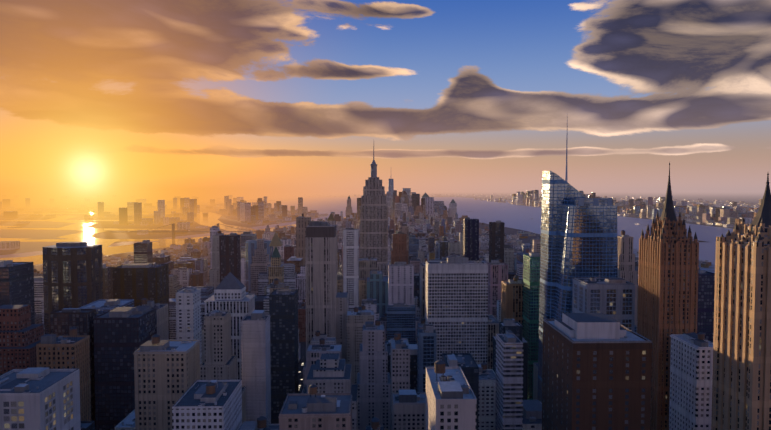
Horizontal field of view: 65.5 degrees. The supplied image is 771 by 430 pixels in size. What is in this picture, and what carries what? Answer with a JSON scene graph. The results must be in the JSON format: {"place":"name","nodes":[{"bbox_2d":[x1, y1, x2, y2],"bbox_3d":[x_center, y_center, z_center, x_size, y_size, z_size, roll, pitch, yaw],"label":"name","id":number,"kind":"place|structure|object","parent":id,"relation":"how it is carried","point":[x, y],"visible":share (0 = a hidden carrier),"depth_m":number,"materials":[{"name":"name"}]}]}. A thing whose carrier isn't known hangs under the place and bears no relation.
{"place":"outdoors","nodes":[
{"label":"outdoors","id":0,"kind":"place"},
{"bbox_2d":[0,238,27,239],"bbox_3d":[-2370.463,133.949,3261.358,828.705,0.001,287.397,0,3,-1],"label":"basin water","id":1,"kind":"structure","parent":0,"point":[13,238],"depth_m":3335.51,"materials":[{"name":"orange liquid"}]},
{"bbox_2d":[0,255,104,259],"bbox_3d":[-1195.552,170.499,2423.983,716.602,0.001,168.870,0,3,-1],"label":"channel water","id":2,"kind":"structure","parent":0,"point":[36,257],"depth_m":2378.07,"materials":[{"name":"orange liquid"}]},
{"bbox_2d":[0,220,153,220],"bbox_3d":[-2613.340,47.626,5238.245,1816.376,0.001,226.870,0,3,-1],"label":"channel water","id":3,"kind":"structure","parent":0,"point":[63,220],"depth_m":5230.41,"materials":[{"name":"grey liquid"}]},
{"bbox_2d":[43,210,113,254],"bbox_3d":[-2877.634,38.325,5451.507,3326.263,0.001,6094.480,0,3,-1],"label":"sun reflection","id":4,"kind":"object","parent":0,"point":[105,245],"depth_m":3793.67,"materials":[{"name":"yellow liquid"}]},
{"bbox_2d":[0,213,170,213],"bbox_3d":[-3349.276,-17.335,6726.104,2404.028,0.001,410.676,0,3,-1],"label":"channel water","id":5,"kind":"structure","parent":0,"point":[73,213],"depth_m":6713.82,"materials":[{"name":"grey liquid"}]},
{"bbox_2d":[0,228,176,230],"bbox_3d":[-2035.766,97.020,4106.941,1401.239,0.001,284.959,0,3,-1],"label":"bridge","id":6,"kind":"structure","parent":0,"point":[82,229],"depth_m":4073.28,"materials":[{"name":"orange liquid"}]},
{"bbox_2d":[0,239,197,241],"bbox_3d":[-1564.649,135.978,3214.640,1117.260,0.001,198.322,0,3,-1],"label":"channel water","id":7,"kind":"structure","parent":0,"point":[80,240],"depth_m":3206.32,"materials":[{"name":"orange liquid"}]},
{"bbox_2d":[12,217,345,264],"bbox_3d":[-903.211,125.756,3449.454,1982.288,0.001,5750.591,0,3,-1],"label":"shoreline","id":8,"kind":"structure","parent":0,"point":[129,248],"depth_m":2824.15,"materials":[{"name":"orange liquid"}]},
{"bbox_2d":[194,212,255,234],"bbox_3d":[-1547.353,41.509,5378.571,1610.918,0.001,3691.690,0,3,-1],"label":"island","id":9,"kind":"structure","parent":0,"point":[211,220],"depth_m":4778.15,"materials":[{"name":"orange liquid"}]},
{"bbox_2d":[34,218,638,406],"bbox_3d":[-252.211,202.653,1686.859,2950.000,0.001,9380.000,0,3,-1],"label":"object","id":10,"kind":"structure","parent":0,"point":[302,361],"depth_m":2412.43,"materials":[{"name":"concrete"}]},
{"bbox_2d":[0,197,732,272],"bbox_3d":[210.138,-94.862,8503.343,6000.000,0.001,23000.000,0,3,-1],"label":"river","id":11,"kind":"structure","parent":0,"point":[519,217],"depth_m":5584.26,"materials":[{"name":"blue liquid"}]},
{"bbox_2d":[0,191,770,254],"bbox_3d":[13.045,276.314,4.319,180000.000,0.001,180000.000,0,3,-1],"label":"water","id":12,"kind":"structure","parent":0,"point":[754,197],"depth_m":15523.03,"materials":[{"name":"orange liquid"}]},
{"bbox_2d":[111,223,275,238],"bbox_3d":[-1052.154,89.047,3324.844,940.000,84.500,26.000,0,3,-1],"label":"bridges","id":13,"kind":"structure","parent":12,"relation":"on","point":[173,231],"depth_m":3322.28,"materials":[{"name":"metal"}]},
{"bbox_2d":[0,224,710,429],"bbox_3d":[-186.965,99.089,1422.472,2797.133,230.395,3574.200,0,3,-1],"label":"city blocks","id":14,"kind":"structure","parent":12,"relation":"on","point":[393,301],"depth_m":987.63,"materials":[{"name":"grey concrete"}]},
{"bbox_2d":[0,179,761,249],"bbox_3d":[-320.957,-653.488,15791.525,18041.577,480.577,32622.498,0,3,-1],"label":"city","id":15,"kind":"object","parent":12,"relation":"on","point":[428,215],"visible":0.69,"depth_m":5599.65},
{"bbox_2d":[0,140,770,429],"bbox_3d":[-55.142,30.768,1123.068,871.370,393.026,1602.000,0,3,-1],"label":"skyscrapers","id":16,"kind":"structure","parent":12,"relation":"on","point":[693,352],"depth_m":554.84,"materials":[{"name":"grey concrete"}]},
{"bbox_2d":[633,249,714,271],"bbox_3d":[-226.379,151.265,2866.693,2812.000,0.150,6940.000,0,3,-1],"label":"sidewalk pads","id":17,"kind":"object","parent":12,"relation":"on","point":[635,251],"depth_m":2106.20,"materials":[{"name":"grey concrete"}]},
{"bbox_2d":[0,0,770,190],"label":"sky","id":18,"kind":"structure","parent":0,"point":[96,95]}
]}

